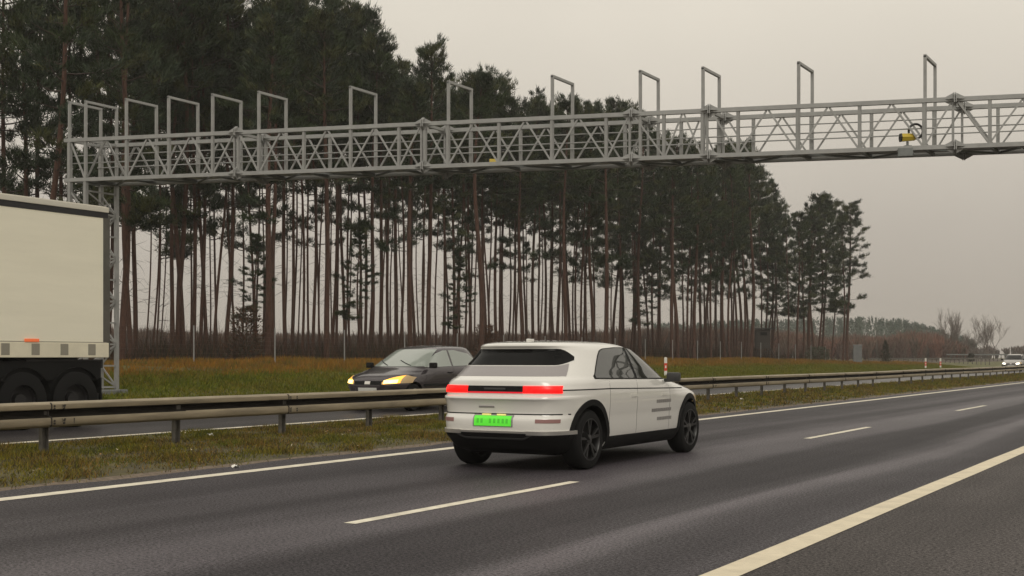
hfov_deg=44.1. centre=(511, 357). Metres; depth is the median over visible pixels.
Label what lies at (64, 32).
pine tree
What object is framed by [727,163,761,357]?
pine tree
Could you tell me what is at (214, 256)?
pine tree
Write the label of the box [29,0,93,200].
pine tree
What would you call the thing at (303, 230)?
pine tree
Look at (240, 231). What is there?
pine tree
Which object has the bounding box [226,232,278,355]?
young pine
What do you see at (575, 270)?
pine tree
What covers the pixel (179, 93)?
pine tree
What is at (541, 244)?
pine tree
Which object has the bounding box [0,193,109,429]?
truck trailer
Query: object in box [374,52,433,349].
pine tree
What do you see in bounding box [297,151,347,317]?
pine tree
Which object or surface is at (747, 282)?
pine tree
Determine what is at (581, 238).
pine tree
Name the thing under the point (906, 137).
traffic sensor
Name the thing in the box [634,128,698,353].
pine tree
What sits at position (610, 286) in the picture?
pine tree
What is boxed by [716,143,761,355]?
pine tree
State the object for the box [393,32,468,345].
pine tree
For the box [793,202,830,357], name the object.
pine tree
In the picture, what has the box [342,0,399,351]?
pine tree
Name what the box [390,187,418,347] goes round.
pine tree
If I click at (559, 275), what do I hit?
pine tree
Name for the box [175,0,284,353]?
pine tree
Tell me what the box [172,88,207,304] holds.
pine tree
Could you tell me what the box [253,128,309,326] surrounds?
pine tree
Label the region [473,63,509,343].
pine tree
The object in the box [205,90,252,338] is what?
pine tree
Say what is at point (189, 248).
pine tree
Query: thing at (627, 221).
pine tree
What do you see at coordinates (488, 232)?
pine tree
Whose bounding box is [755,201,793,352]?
pine tree
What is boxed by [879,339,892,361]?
juniper bush
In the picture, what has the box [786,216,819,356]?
pine tree
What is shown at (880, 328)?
conifer wood
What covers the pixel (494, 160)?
traffic sensor
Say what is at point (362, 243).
pine tree
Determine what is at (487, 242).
pine tree
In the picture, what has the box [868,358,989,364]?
slip road guardrail
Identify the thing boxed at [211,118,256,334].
pine tree
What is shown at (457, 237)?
pine tree
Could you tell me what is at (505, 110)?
pine tree
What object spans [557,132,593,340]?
pine tree
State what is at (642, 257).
pine tree
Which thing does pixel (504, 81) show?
pine tree
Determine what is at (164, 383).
verge grass
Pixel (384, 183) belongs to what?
pine tree
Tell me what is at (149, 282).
pine tree
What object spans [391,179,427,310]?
pine tree
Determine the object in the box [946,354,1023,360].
overpass guardrail
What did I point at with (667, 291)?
pine tree
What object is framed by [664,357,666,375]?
marker post
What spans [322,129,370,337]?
pine tree
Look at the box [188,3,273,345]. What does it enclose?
pine tree
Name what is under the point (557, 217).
pine tree
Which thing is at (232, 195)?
pine tree
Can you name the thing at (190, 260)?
pine tree
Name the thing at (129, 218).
pine tree
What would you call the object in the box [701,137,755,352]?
pine tree
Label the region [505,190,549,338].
pine tree
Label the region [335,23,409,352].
pine tree
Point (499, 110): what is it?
pine tree
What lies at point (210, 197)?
pine tree
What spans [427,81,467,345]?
pine tree
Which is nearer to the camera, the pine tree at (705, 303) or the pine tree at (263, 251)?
the pine tree at (263, 251)
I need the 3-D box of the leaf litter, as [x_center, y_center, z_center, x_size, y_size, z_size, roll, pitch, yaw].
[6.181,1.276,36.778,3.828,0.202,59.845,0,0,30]
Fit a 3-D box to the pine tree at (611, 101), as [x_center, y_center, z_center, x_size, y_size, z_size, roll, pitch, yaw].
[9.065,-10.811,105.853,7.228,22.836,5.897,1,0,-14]
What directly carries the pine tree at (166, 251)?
on the ground at (124, 472)
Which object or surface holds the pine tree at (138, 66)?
on the ground at (124, 472)
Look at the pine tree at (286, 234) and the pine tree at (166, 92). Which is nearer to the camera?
the pine tree at (166, 92)
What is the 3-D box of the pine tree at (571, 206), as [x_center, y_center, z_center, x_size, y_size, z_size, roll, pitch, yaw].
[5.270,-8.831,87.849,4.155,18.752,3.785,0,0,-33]
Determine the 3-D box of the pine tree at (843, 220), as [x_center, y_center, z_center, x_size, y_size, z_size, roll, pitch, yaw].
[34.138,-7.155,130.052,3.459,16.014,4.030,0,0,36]
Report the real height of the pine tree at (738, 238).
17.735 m
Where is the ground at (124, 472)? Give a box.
[0,358,1022,490]
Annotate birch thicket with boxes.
[770,328,968,359]
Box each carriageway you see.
[0,370,1023,444]
[0,381,1023,575]
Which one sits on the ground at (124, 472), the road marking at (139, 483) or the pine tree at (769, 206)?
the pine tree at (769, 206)
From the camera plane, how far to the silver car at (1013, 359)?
113.46 m
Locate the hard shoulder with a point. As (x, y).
(972, 525)
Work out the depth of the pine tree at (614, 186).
80.86 m
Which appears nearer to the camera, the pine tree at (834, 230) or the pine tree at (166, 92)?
the pine tree at (166, 92)
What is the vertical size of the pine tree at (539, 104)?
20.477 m
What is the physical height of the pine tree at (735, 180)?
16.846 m
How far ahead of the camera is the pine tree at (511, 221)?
120.25 m
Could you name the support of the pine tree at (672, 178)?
on the ground at (124, 472)
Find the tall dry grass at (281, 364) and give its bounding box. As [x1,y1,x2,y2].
[104,354,941,377]
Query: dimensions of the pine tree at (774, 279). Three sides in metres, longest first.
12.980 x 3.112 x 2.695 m
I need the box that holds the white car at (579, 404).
[445,339,698,468]
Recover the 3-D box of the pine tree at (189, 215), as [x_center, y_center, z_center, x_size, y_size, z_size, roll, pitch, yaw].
[-15.686,-11.505,64.284,5.084,24.256,5.331,0,0,33]
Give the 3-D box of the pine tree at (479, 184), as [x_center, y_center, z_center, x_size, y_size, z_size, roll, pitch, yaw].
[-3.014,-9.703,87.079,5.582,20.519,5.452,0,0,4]
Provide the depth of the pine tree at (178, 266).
63.03 m
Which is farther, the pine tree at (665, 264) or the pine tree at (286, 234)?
the pine tree at (665, 264)
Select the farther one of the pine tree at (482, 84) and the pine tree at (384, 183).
the pine tree at (384, 183)
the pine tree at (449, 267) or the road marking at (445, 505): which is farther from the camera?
the pine tree at (449, 267)
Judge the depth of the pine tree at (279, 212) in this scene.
70.29 m
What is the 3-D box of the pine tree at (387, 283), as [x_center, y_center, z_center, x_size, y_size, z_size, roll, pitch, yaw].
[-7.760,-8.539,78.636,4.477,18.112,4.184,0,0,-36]
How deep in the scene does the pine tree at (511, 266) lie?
91.84 m
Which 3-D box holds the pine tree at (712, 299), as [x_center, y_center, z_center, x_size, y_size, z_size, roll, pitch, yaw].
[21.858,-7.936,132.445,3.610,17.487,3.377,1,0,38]
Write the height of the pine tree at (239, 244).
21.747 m
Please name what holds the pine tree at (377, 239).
on the ground at (124, 472)
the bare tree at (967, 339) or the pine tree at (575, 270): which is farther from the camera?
the bare tree at (967, 339)
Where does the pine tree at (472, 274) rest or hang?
on the ground at (124, 472)
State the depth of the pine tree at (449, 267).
111.44 m
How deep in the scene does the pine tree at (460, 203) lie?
96.88 m
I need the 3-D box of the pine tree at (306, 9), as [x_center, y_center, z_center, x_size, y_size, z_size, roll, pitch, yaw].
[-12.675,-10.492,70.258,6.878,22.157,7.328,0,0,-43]
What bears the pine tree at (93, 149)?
on the ground at (124, 472)
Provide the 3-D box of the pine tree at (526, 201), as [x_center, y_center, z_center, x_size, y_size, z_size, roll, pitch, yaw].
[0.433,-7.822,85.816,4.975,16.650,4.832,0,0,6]
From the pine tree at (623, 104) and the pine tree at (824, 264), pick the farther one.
the pine tree at (824, 264)
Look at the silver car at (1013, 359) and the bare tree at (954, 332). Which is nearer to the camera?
the silver car at (1013, 359)
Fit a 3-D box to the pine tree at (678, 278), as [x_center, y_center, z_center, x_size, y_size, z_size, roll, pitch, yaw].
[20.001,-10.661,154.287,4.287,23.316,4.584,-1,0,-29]
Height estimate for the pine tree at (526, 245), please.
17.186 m
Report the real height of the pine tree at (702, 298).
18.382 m
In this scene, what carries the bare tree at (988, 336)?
on the ground at (124, 472)
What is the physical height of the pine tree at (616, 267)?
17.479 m
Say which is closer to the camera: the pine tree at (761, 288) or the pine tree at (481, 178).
the pine tree at (481, 178)
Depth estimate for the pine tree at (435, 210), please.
80.63 m
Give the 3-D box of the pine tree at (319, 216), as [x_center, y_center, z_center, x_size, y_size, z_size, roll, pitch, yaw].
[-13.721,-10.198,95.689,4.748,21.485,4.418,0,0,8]
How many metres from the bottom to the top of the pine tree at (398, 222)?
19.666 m
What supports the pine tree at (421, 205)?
on the ground at (124, 472)
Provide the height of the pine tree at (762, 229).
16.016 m
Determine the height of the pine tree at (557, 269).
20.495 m
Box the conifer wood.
[650,316,977,348]
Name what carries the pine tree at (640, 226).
on the ground at (124, 472)
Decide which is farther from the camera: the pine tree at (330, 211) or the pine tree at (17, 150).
the pine tree at (330, 211)
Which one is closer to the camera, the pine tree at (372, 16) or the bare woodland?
the pine tree at (372, 16)
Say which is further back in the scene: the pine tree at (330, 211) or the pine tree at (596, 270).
the pine tree at (596, 270)
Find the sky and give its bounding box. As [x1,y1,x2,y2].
[0,0,1023,357]
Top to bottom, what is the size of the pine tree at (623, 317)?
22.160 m
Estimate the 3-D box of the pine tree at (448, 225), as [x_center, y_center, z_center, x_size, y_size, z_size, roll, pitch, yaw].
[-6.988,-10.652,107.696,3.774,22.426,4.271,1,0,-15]
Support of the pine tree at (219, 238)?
on the ground at (124, 472)
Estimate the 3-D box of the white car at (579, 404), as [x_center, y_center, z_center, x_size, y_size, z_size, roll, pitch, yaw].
[1.002,0.576,17.513,2.255,1.628,4.967,0,0,30]
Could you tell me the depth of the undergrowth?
63.72 m
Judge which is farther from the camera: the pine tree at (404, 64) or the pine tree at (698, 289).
the pine tree at (698, 289)
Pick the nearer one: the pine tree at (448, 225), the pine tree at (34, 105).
the pine tree at (34, 105)
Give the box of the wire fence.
[77,325,825,362]
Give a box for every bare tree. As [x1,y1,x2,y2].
[935,308,962,343]
[961,332,978,359]
[971,315,1008,359]
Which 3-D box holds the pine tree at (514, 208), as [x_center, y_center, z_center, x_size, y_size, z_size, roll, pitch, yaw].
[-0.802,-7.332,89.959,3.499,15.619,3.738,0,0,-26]
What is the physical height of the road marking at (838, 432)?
0.001 m
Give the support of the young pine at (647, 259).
on the ground at (124, 472)
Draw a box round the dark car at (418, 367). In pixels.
[348,346,472,410]
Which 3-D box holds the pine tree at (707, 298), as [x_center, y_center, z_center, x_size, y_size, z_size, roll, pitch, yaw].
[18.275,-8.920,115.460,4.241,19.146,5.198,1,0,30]
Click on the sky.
(945, 232)
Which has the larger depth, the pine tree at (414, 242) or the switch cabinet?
the switch cabinet
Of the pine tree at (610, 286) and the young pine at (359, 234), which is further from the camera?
the pine tree at (610, 286)
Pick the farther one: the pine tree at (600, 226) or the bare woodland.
the bare woodland
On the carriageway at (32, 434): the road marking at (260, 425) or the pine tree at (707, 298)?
the road marking at (260, 425)
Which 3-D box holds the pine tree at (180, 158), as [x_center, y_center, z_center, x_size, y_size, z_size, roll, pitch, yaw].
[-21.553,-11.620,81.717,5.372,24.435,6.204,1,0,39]
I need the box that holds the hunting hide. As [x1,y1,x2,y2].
[754,328,775,358]
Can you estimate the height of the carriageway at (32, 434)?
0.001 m
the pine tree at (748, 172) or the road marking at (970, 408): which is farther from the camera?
the pine tree at (748, 172)
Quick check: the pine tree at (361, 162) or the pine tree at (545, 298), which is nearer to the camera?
the pine tree at (361, 162)
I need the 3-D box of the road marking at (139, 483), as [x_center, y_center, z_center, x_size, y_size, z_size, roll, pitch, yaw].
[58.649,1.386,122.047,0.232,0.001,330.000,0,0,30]
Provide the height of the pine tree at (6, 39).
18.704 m
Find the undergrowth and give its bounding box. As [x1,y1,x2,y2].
[78,310,824,361]
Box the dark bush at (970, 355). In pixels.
[965,353,974,361]
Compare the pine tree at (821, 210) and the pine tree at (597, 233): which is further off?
the pine tree at (597, 233)
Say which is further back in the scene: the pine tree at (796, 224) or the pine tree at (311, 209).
the pine tree at (796, 224)
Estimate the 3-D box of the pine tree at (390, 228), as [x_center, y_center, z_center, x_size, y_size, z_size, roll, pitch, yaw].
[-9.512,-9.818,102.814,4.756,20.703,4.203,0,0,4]
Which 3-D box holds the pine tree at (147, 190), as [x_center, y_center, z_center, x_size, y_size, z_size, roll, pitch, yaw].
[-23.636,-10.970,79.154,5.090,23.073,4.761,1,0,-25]
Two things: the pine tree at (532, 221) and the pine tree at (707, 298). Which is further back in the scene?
the pine tree at (707, 298)
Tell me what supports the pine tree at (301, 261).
on the ground at (124, 472)
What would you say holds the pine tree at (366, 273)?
on the ground at (124, 472)
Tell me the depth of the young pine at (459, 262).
74.30 m
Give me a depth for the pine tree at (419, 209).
106.03 m
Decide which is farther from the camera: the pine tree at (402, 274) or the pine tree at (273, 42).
the pine tree at (402, 274)
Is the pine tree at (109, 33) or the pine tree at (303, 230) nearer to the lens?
the pine tree at (109, 33)
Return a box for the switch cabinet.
[853,345,861,361]
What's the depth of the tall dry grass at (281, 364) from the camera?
50.16 m
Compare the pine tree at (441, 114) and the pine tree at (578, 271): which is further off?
the pine tree at (578, 271)
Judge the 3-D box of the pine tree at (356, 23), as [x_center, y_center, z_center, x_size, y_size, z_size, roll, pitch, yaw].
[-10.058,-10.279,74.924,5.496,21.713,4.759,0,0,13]
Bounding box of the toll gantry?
[64,54,1023,394]
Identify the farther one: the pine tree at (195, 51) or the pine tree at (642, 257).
the pine tree at (642, 257)
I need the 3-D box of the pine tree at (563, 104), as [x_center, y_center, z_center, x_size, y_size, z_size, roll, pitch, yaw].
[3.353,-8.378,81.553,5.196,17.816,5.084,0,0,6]
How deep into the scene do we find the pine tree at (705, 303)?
137.00 m
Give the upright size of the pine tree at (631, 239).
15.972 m
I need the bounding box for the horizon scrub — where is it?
[968,344,1023,358]
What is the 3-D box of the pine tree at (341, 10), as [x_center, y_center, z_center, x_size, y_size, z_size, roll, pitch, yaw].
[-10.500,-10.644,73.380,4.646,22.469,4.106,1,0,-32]
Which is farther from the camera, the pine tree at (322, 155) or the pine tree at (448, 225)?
the pine tree at (448, 225)
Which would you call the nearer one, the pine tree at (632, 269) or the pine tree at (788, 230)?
the pine tree at (788, 230)
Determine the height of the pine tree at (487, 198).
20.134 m
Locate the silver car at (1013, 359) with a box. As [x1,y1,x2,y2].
[1001,354,1023,370]
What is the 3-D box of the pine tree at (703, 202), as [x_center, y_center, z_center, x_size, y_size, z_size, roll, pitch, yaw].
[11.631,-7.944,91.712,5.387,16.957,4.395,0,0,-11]
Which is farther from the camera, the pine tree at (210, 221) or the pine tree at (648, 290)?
the pine tree at (648, 290)
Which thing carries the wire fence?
on the ground at (124, 472)
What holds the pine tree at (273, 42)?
on the ground at (124, 472)
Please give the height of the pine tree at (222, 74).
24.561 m
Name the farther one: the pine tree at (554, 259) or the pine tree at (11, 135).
the pine tree at (554, 259)
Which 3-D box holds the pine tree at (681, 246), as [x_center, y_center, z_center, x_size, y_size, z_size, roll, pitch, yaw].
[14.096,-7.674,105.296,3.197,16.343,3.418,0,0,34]
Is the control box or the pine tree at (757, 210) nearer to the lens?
the control box
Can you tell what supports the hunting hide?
on the ground at (124, 472)
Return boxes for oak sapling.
[470,324,499,354]
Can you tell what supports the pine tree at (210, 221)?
on the ground at (124, 472)
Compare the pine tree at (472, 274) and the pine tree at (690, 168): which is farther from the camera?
the pine tree at (472, 274)
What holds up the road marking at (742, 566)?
on the carriageway at (724, 491)
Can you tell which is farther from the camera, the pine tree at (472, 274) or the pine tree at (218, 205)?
the pine tree at (472, 274)
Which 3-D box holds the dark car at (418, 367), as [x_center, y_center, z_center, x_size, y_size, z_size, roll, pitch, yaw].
[-2.313,0.485,31.092,2.054,1.549,4.170,0,0,30]
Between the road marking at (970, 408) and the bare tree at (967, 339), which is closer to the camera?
the road marking at (970, 408)
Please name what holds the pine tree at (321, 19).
on the ground at (124, 472)
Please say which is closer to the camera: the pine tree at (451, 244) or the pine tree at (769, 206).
the pine tree at (451, 244)
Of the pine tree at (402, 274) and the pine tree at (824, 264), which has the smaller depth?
the pine tree at (402, 274)
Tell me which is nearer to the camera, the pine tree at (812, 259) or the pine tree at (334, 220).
the pine tree at (334, 220)
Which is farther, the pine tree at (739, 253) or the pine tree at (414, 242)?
the pine tree at (739, 253)
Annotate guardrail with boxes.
[0,365,1023,451]
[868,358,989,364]
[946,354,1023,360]
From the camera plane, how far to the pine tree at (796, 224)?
116.89 m
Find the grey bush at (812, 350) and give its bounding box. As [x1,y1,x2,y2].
[801,346,833,360]
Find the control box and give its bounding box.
[897,147,912,157]
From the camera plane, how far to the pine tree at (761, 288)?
126.17 m
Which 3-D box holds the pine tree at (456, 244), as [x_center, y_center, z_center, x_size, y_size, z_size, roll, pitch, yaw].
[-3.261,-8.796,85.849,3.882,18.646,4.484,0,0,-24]
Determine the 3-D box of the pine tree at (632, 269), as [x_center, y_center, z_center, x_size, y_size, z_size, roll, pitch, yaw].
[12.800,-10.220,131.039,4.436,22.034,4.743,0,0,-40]
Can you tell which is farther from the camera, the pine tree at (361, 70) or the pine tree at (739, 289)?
the pine tree at (739, 289)
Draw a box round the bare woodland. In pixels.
[110,324,779,355]
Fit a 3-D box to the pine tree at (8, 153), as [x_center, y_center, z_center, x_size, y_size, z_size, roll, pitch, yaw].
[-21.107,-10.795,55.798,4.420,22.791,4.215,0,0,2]
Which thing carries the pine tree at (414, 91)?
on the ground at (124, 472)
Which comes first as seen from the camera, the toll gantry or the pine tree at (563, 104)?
the toll gantry
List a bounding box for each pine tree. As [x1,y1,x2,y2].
[0,0,55,169]
[0,0,61,195]
[0,0,79,197]
[0,0,84,195]
[0,0,138,205]
[0,7,22,188]
[20,2,134,200]
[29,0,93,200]
[31,0,109,192]
[44,0,171,282]
[63,0,186,359]
[66,0,159,357]
[69,0,179,359]
[93,0,181,356]
[101,2,166,307]
[102,0,235,354]
[104,1,182,350]
[113,0,254,353]
[119,0,196,356]
[131,0,253,354]
[135,83,192,350]
[145,4,246,351]
[147,101,199,351]
[157,0,237,356]
[163,0,234,352]
[164,0,239,355]
[171,0,291,356]
[171,91,207,348]
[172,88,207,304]
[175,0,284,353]
[175,76,243,349]
[186,25,245,345]
[187,25,220,288]
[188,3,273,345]
[188,122,243,344]
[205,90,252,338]
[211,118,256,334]
[214,4,319,357]
[215,82,264,338]
[217,0,360,354]
[221,28,278,351]
[230,110,289,322]
[231,0,321,356]
[244,113,281,347]
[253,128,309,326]
[253,133,291,331]
[262,0,332,353]
[263,0,372,358]
[267,21,335,355]
[270,84,323,352]
[273,126,311,313]
[279,51,344,354]
[285,0,347,354]
[285,84,311,343]
[291,155,345,347]
[292,29,362,355]
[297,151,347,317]
[305,113,365,328]
[307,14,373,354]
[310,114,359,315]
[312,0,363,355]
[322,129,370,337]
[327,0,373,350]
[328,121,386,342]
[330,116,368,318]
[333,2,373,351]
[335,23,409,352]
[337,41,401,353]
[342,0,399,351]
[347,69,405,353]
[355,113,388,350]
[367,85,418,352]
[368,154,407,302]
[368,176,414,346]
[369,177,407,310]
[372,73,451,346]
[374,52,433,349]
[377,82,419,348]
[386,75,443,345]
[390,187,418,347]
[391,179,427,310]
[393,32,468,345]
[405,187,428,301]
[405,189,433,344]
[412,72,462,345]
[414,101,464,345]
[421,177,472,345]
[422,176,465,345]
[425,105,450,344]
[427,67,513,351]
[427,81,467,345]
[427,86,479,345]
[432,70,501,351]
[440,162,473,314]
[442,98,488,345]
[448,98,488,347]
[454,151,494,339]
[454,175,511,348]
[460,176,496,306]
[461,188,511,338]
[469,97,512,342]
[471,70,538,341]
[471,91,549,338]
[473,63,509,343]
[477,149,526,341]
[487,122,552,340]
[492,140,532,340]
[492,183,525,340]
[498,144,537,340]
[503,188,528,317]
[504,101,567,340]
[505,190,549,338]
[508,172,540,340]
[514,85,561,340]
[521,106,568,340]
[526,91,602,340]
[528,189,556,336]
[529,99,577,340]
[533,202,572,340]
[540,121,569,340]
[540,203,558,340]
[541,190,577,340]
[553,189,598,340]
[554,128,599,340]
[556,98,617,340]
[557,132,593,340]
[559,94,610,340]
[562,103,621,341]
[564,102,639,342]
[566,201,603,340]
[568,175,604,314]
[570,142,616,321]
[587,94,655,343]
[591,174,617,287]
[594,221,627,335]
[595,109,642,345]
[597,118,640,345]
[602,175,634,345]
[609,99,663,350]
[610,171,653,349]
[613,171,651,334]
[616,110,669,356]
[627,176,665,348]
[633,171,677,348]
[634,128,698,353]
[635,128,673,350]
[637,131,710,358]
[646,189,675,344]
[647,152,702,357]
[655,195,688,333]
[662,181,693,349]
[664,172,699,357]
[667,146,712,357]
[674,137,722,358]
[675,174,703,349]
[682,167,716,351]
[684,214,708,348]
[685,187,718,347]
[693,220,719,345]
[695,165,733,357]
[698,165,731,352]
[699,144,728,352]
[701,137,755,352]
[703,146,753,357]
[703,239,732,353]
[711,199,748,354]
[713,137,776,356]
[714,164,752,356]
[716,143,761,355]
[716,147,779,357]
[719,206,747,352]
[725,191,762,352]
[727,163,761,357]
[741,163,785,350]
[744,193,770,354]
[746,209,784,349]
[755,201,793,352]
[757,177,793,347]
[757,204,798,355]
[762,240,789,327]
[775,214,801,358]
[776,210,818,358]
[784,215,832,352]
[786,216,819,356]
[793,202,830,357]
[800,193,848,356]
[805,191,849,359]
[817,197,856,359]
[826,198,873,360]
[827,210,861,360]
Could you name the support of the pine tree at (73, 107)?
on the ground at (124, 472)
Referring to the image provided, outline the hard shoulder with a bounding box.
[740,453,1023,575]
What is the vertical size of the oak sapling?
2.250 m
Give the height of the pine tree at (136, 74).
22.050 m
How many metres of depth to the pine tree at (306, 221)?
71.79 m
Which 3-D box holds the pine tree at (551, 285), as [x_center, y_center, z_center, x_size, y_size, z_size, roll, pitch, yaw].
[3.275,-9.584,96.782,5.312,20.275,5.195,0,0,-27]
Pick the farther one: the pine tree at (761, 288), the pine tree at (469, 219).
the pine tree at (761, 288)
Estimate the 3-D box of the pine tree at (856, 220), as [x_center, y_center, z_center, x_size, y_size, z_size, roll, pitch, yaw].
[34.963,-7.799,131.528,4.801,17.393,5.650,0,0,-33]
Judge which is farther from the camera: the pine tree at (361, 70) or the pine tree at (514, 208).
the pine tree at (514, 208)
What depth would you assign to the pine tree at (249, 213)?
67.66 m
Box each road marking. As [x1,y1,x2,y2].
[0,382,1023,500]
[1,373,1010,443]
[345,481,575,523]
[699,446,1023,575]
[808,427,869,438]
[955,405,985,410]
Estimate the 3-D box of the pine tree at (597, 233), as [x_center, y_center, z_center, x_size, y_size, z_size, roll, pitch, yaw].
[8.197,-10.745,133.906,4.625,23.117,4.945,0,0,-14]
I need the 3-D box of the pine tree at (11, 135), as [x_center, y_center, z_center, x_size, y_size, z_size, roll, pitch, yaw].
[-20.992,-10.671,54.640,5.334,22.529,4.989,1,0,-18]
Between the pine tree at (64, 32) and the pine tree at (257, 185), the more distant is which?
the pine tree at (257, 185)
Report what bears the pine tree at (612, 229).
on the ground at (124, 472)
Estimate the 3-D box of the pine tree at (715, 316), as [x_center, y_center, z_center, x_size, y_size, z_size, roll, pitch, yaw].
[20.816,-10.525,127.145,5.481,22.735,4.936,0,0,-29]
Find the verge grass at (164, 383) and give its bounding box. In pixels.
[102,362,975,399]
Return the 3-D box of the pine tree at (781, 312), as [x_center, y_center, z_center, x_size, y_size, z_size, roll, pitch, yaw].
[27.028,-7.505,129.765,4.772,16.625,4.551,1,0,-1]
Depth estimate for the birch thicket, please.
219.00 m
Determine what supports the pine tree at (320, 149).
on the ground at (124, 472)
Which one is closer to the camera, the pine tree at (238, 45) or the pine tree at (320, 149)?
the pine tree at (238, 45)
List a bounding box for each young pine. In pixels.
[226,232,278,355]
[330,223,382,352]
[438,254,477,346]
[625,246,668,354]
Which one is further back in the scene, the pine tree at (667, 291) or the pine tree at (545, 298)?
the pine tree at (667, 291)
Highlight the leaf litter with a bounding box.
[18,386,891,481]
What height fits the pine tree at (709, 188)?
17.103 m
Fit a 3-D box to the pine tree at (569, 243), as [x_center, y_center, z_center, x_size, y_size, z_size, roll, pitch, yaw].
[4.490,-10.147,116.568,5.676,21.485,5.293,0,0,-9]
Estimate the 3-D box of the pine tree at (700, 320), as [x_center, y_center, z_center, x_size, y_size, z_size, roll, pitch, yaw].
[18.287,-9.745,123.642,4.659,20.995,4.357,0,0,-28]
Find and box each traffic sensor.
[488,149,510,161]
[898,123,921,145]
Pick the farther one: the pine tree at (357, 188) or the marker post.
the pine tree at (357, 188)
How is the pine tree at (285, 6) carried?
on the ground at (124, 472)
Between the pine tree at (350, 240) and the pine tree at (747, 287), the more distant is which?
the pine tree at (747, 287)
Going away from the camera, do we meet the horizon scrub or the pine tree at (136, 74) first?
the pine tree at (136, 74)
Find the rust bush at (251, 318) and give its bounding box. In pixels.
[222,305,266,358]
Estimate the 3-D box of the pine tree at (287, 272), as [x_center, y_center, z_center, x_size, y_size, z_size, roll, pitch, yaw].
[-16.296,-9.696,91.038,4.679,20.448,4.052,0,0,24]
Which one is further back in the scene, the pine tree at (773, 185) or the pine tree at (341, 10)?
the pine tree at (773, 185)
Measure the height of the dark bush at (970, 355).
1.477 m
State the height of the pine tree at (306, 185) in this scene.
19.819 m
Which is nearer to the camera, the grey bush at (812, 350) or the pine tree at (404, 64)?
the pine tree at (404, 64)
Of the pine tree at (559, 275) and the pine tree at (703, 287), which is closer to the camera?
the pine tree at (559, 275)
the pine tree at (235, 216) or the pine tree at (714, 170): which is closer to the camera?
the pine tree at (235, 216)
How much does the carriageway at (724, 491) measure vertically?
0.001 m
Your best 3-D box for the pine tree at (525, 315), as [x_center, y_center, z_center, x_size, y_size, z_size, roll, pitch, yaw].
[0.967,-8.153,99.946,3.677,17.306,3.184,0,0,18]
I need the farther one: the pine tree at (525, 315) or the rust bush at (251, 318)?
the pine tree at (525, 315)
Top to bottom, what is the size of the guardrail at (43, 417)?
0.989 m
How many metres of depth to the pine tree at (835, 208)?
138.80 m
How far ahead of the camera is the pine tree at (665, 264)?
114.70 m
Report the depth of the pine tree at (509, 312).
100.12 m
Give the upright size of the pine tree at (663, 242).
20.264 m
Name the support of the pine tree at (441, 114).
on the ground at (124, 472)

